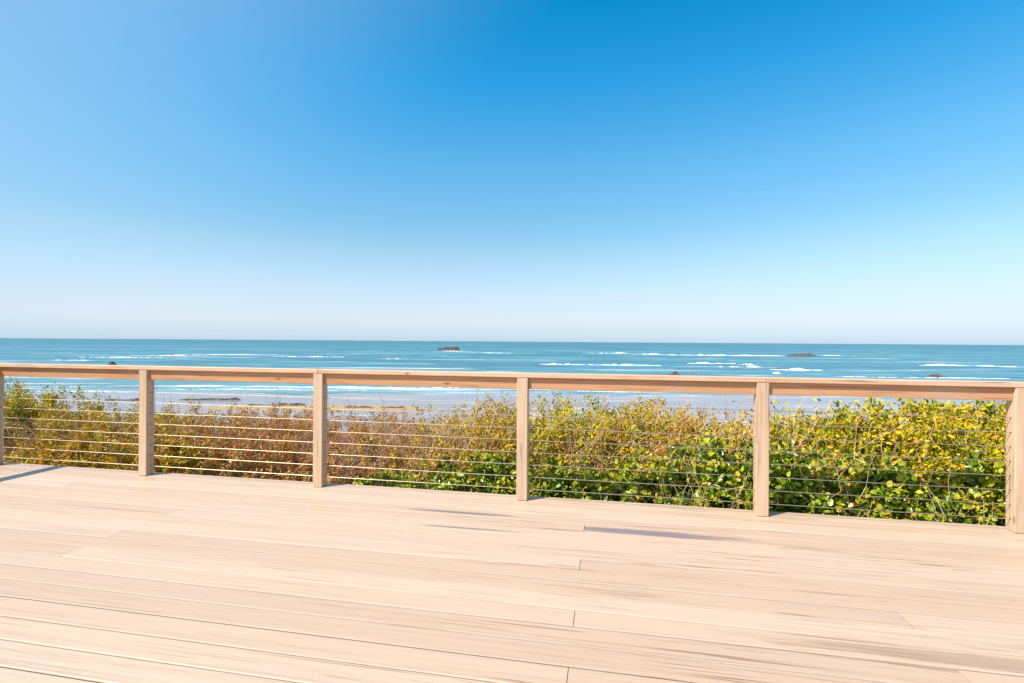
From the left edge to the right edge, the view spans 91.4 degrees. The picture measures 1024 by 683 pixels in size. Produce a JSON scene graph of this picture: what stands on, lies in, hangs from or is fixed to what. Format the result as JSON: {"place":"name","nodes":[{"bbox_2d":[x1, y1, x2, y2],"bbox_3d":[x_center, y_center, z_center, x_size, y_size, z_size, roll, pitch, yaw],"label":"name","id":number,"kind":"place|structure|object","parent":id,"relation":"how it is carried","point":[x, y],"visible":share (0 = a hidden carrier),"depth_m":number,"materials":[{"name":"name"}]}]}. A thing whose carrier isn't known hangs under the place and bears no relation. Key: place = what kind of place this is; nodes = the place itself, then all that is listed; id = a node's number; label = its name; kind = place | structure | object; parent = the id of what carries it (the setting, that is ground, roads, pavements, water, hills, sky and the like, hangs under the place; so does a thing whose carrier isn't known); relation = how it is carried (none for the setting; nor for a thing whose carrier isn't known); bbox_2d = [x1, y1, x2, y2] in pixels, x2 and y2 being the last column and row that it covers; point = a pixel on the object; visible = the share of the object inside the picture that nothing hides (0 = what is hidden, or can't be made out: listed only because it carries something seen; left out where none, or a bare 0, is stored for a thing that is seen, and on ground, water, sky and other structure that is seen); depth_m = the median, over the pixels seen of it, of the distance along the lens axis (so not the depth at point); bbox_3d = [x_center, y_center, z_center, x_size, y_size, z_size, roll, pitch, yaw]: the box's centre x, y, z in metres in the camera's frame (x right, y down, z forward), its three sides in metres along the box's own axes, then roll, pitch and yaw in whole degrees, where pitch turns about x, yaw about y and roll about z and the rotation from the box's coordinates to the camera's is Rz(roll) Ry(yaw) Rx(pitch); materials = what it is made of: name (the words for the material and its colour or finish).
{"place":"outdoors","nodes":[
{"label":"outdoors","id":0,"kind":"place"},
{"bbox_2d":[5,392,1005,481],"bbox_3d":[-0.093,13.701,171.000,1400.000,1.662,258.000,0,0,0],"label":"beach","id":1,"kind":"structure","parent":0,"point":[340,402],"depth_m":105.86,"materials":[{"name":"beige sand"}]},
{"bbox_2d":[103,398,138,400],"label":"rock ledge","id":2,"kind":"object","parent":1,"relation":"on","point":[135,399],"visible":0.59,"depth_m":106.56,"materials":[{"name":"grey stone"}]},
{"bbox_2d":[180,397,240,399],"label":"rock ledge","id":3,"kind":"object","parent":1,"relation":"on","point":[234,398],"visible":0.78,"depth_m":108.33,"materials":[{"name":"grey stone"}]},
{"bbox_2d":[248,403,304,405],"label":"rock ledge","id":4,"kind":"object","parent":1,"relation":"on","point":[292,404],"visible":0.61,"depth_m":100.02,"materials":[{"name":"grey stone"}]},
{"bbox_2d":[345,405,402,407],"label":"rock ledge","id":5,"kind":"object","parent":1,"relation":"on","point":[349,406],"visible":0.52,"depth_m":97.31,"materials":[{"name":"grey stone"}]},
{"bbox_2d":[0,338,1023,399],"bbox_3d":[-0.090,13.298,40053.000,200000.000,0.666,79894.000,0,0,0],"label":"sea","id":6,"kind":"structure","parent":0,"point":[883,361],"depth_m":369.77,"materials":[{"name":"liquid"}]},
{"bbox_2d":[21,386,86,386],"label":"surf","id":7,"kind":"structure","parent":6,"relation":"on","point":[54,386],"depth_m":137.33,"materials":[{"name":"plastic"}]},
{"bbox_2d":[43,391,108,391],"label":"surf","id":8,"kind":"structure","parent":6,"relation":"on","point":[80,391],"depth_m":125.25,"materials":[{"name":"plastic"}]},
{"bbox_2d":[131,355,184,355],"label":"surf","id":9,"kind":"structure","parent":6,"relation":"on","point":[162,355],"depth_m":401.34,"materials":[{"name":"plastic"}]},
{"bbox_2d":[174,354,246,354],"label":"surf","id":10,"kind":"structure","parent":6,"relation":"on","point":[217,354],"depth_m":436.63,"materials":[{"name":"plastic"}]},
{"bbox_2d":[138,385,354,387],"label":"surf","id":11,"kind":"structure","parent":6,"relation":"on","point":[262,386],"depth_m":141.72,"materials":[{"name":"liquid"}]},
{"bbox_2d":[204,388,295,389],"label":"surf","id":12,"kind":"structure","parent":6,"relation":"on","point":[257,389],"depth_m":133.24,"materials":[{"name":"liquid"}]},
{"bbox_2d":[274,356,322,356],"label":"surf","id":13,"kind":"structure","parent":6,"relation":"on","point":[295,356],"depth_m":399.42,"materials":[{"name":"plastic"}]},
{"bbox_2d":[334,386,454,387],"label":"surf","id":14,"kind":"structure","parent":6,"relation":"on","point":[400,387],"depth_m":142.27,"materials":[{"name":"liquid"}]},
{"bbox_2d":[437,346,459,349],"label":"sea rock","id":15,"kind":"object","parent":6,"relation":"in","point":[451,348],"visible":0.75,"depth_m":731.34,"materials":[{"name":"grey stone"}]},
{"bbox_2d":[547,363,581,364],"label":"surf","id":16,"kind":"structure","parent":6,"relation":"on","point":[560,364],"depth_m":294.01,"materials":[{"name":"liquid"}]},
{"bbox_2d":[563,364,660,365],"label":"surf","id":17,"kind":"structure","parent":6,"relation":"on","point":[621,364],"depth_m":290.22,"materials":[{"name":"liquid"}]},
{"bbox_2d":[697,362,735,363],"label":"surf","id":18,"kind":"structure","parent":6,"relation":"on","point":[714,363],"depth_m":323.73,"materials":[{"name":"liquid"}]},
{"bbox_2d":[706,355,777,355],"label":"surf","id":19,"kind":"structure","parent":6,"relation":"on","point":[745,355],"depth_m":525.56,"materials":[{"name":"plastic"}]},
{"bbox_2d":[770,368,808,370],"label":"surf","id":20,"kind":"structure","parent":6,"relation":"on","point":[797,369],"depth_m":252.06,"materials":[{"name":"liquid"}]},
{"bbox_2d":[785,353,815,355],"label":"sea rock","id":21,"kind":"object","parent":6,"relation":"in","point":[803,354],"visible":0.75,"depth_m":520.42,"materials":[{"name":"grey stone"}]},
{"bbox_2d":[926,374,946,377],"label":"sea rock","id":22,"kind":"object","parent":6,"relation":"in","point":[936,375],"visible":0.84,"depth_m":203.55,"materials":[{"name":"grey stone"}]},
{"bbox_2d":[888,377,1009,378],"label":"surf","id":23,"kind":"structure","parent":6,"relation":"on","point":[958,377],"depth_m":198.03,"materials":[{"name":"liquid"}]},
{"bbox_2d":[928,364,977,365],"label":"surf","id":24,"kind":"structure","parent":6,"relation":"on","point":[945,365],"depth_m":310.83,"materials":[{"name":"liquid"}]},
{"bbox_2d":[0,0,1023,344],"label":"sky","id":25,"kind":"structure","parent":0,"point":[649,171],"materials":[{"name":"blue"}]},
{"bbox_3d":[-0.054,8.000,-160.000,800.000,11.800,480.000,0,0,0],"label":"ground","id":26,"kind":"structure","parent":0,"visible":0},
{"bbox_2d":[4,376,61,446],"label":"leafy shrub","id":27,"kind":"object","parent":26,"relation":"on","point":[6,398],"visible":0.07,"depth_m":7.92,"materials":[{"name":"green plant"}]},
{"bbox_2d":[4,378,120,458],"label":"leafy shrub","id":28,"kind":"object","parent":26,"relation":"on","point":[12,405],"visible":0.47,"depth_m":7.40,"materials":[{"name":"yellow plant"}]},
{"bbox_2d":[4,436,138,468],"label":"shrub","id":29,"kind":"object","parent":26,"relation":"on","point":[69,454],"visible":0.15,"depth_m":5.78,"materials":[{"name":"yellow plant"}]},
{"bbox_2d":[4,384,158,462],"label":"twiggy shrub","id":30,"kind":"object","parent":26,"relation":"on","point":[31,434],"visible":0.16,"depth_m":6.69,"materials":[{"name":"brown plant"}]},
{"bbox_2d":[4,392,212,466],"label":"twiggy shrub","id":31,"kind":"object","parent":26,"relation":"on","point":[106,425],"visible":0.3,"depth_m":6.33,"materials":[{"name":"yellow plant"}]},
{"bbox_2d":[30,386,263,468],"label":"twiggy shrub","id":32,"kind":"object","parent":26,"relation":"on","point":[170,430],"visible":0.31,"depth_m":6.21,"materials":[{"name":"brown plant"}]},
{"bbox_2d":[72,428,245,475],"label":"shrub","id":33,"kind":"object","parent":26,"relation":"on","point":[167,463],"visible":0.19,"depth_m":5.46,"materials":[{"name":"green plant"}]},
{"bbox_2d":[115,397,344,476],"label":"twiggy shrub","id":34,"kind":"object","parent":26,"relation":"on","point":[228,435],"visible":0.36,"depth_m":6.06,"materials":[{"name":"brown plant"}]},
{"bbox_2d":[154,439,367,484],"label":"shrub","id":35,"kind":"object","parent":26,"relation":"on","point":[250,467],"visible":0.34,"depth_m":5.21,"materials":[{"name":"brown plant"}]},
{"bbox_2d":[212,397,390,483],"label":"twiggy shrub","id":36,"kind":"object","parent":26,"relation":"on","point":[293,425],"visible":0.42,"depth_m":5.94,"materials":[{"name":"brown plant"}]},
{"bbox_2d":[242,388,463,483],"bbox_3d":[-1.736,1.294,6.202,2.558,1.716,2.464,0,0,11],"label":"twiggy shrub","id":37,"kind":"object","parent":26,"relation":"on","point":[335,448],"visible":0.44,"depth_m":5.71,"materials":[{"name":"brown plant"}]},
{"bbox_2d":[331,463,446,489],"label":"salal shrub","id":38,"kind":"object","parent":26,"relation":"on","point":[396,478],"visible":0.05,"depth_m":5.05,"materials":[{"name":"green plant"}]},
{"bbox_2d":[335,387,539,488],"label":"twiggy shrub","id":39,"kind":"object","parent":26,"relation":"on","point":[428,434],"visible":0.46,"depth_m":5.52,"materials":[{"name":"yellow plant"}]},
{"bbox_2d":[392,388,604,489],"bbox_3d":[-0.086,1.240,5.825,2.466,1.844,2.767,0,0,11],"label":"twiggy shrub","id":40,"kind":"object","parent":26,"relation":"on","point":[480,432],"visible":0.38,"depth_m":5.36,"materials":[{"name":"yellow plant"}]},
{"bbox_2d":[393,437,613,500],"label":"salal shrub","id":41,"kind":"object","parent":26,"relation":"on","point":[477,480],"visible":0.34,"depth_m":4.65,"materials":[{"name":"green plant"}]},
{"bbox_2d":[0,462,1023,682],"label":"deck","id":42,"kind":"structure","parent":26,"relation":"on","point":[116,576],"depth_m":2.63,"materials":[{"name":"beige wood"}]},
{"bbox_2d":[0,363,1023,533],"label":"cable railing","id":43,"kind":"object","parent":42,"relation":"on","point":[762,389],"visible":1,"depth_m":4.06,"materials":[{"name":"brown wood"}]},
{"bbox_2d":[478,390,688,487],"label":"leafy shrub","id":44,"kind":"object","parent":26,"relation":"on","point":[562,435],"visible":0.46,"depth_m":5.30,"materials":[{"name":"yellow plant"}]},
{"bbox_2d":[528,449,725,507],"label":"salal shrub","id":45,"kind":"object","parent":26,"relation":"on","point":[616,486],"visible":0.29,"depth_m":4.48,"materials":[{"name":"green plant"}]},
{"bbox_2d":[624,418,703,464],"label":"tall sprig","id":46,"kind":"object","parent":26,"relation":"on","point":[636,436],"visible":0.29,"depth_m":5.10,"materials":[{"name":"yellow plant"}]},
{"bbox_2d":[559,364,803,502],"bbox_3d":[1.676,1.195,5.560,2.442,1.958,3.087,0,0,11],"label":"twiggy shrub","id":47,"kind":"object","parent":26,"relation":"on","point":[688,428],"visible":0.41,"depth_m":5.27,"materials":[{"name":"yellow plant"}]},
{"bbox_2d":[624,407,863,515],"bbox_3d":[2.038,1.371,4.675,2.115,1.610,1.554,0,0,11],"label":"salal shrub","id":48,"kind":"object","parent":26,"relation":"on","point":[740,483],"visible":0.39,"depth_m":4.20,"materials":[{"name":"green plant"}]},
{"bbox_2d":[633,394,926,501],"bbox_3d":[2.452,1.302,5.192,2.420,1.756,2.608,0,0,11],"label":"twiggy shrub","id":49,"kind":"object","parent":26,"relation":"on","point":[712,429],"visible":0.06,"depth_m":4.92,"materials":[{"name":"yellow plant"}]},
{"bbox_2d":[700,396,979,515],"bbox_3d":[3.173,1.297,5.217,2.403,1.774,2.636,0,0,11],"label":"leafy shrub","id":50,"kind":"object","parent":26,"relation":"on","point":[859,441],"visible":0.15,"depth_m":4.87,"materials":[{"name":"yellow plant"}]},
{"bbox_2d":[736,425,993,524],"bbox_3d":[2.990,1.472,4.345,2.128,1.421,1.225,0,0,11],"label":"salal shrub","id":51,"kind":"object","parent":26,"relation":"on","point":[894,489],"visible":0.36,"depth_m":4.03,"materials":[{"name":"green plant"}]},
{"bbox_2d":[778,397,1005,519],"bbox_3d":[4.030,1.273,5.042,2.391,1.834,2.966,0,0,22],"label":"leafy shrub","id":52,"kind":"object","parent":26,"relation":"on","point":[911,437],"visible":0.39,"depth_m":4.54,"materials":[{"name":"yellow plant"}]},
{"bbox_2d":[860,422,1005,525],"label":"salal shrub","id":53,"kind":"object","parent":26,"relation":"on","point":[976,480],"visible":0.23,"depth_m":3.89,"materials":[{"name":"green plant"}]},
{"bbox_2d":[884,399,1005,525],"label":"leafy shrub","id":54,"kind":"object","parent":26,"relation":"on","point":[982,412],"visible":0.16,"depth_m":4.76,"materials":[{"name":"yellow plant"}]}
]}

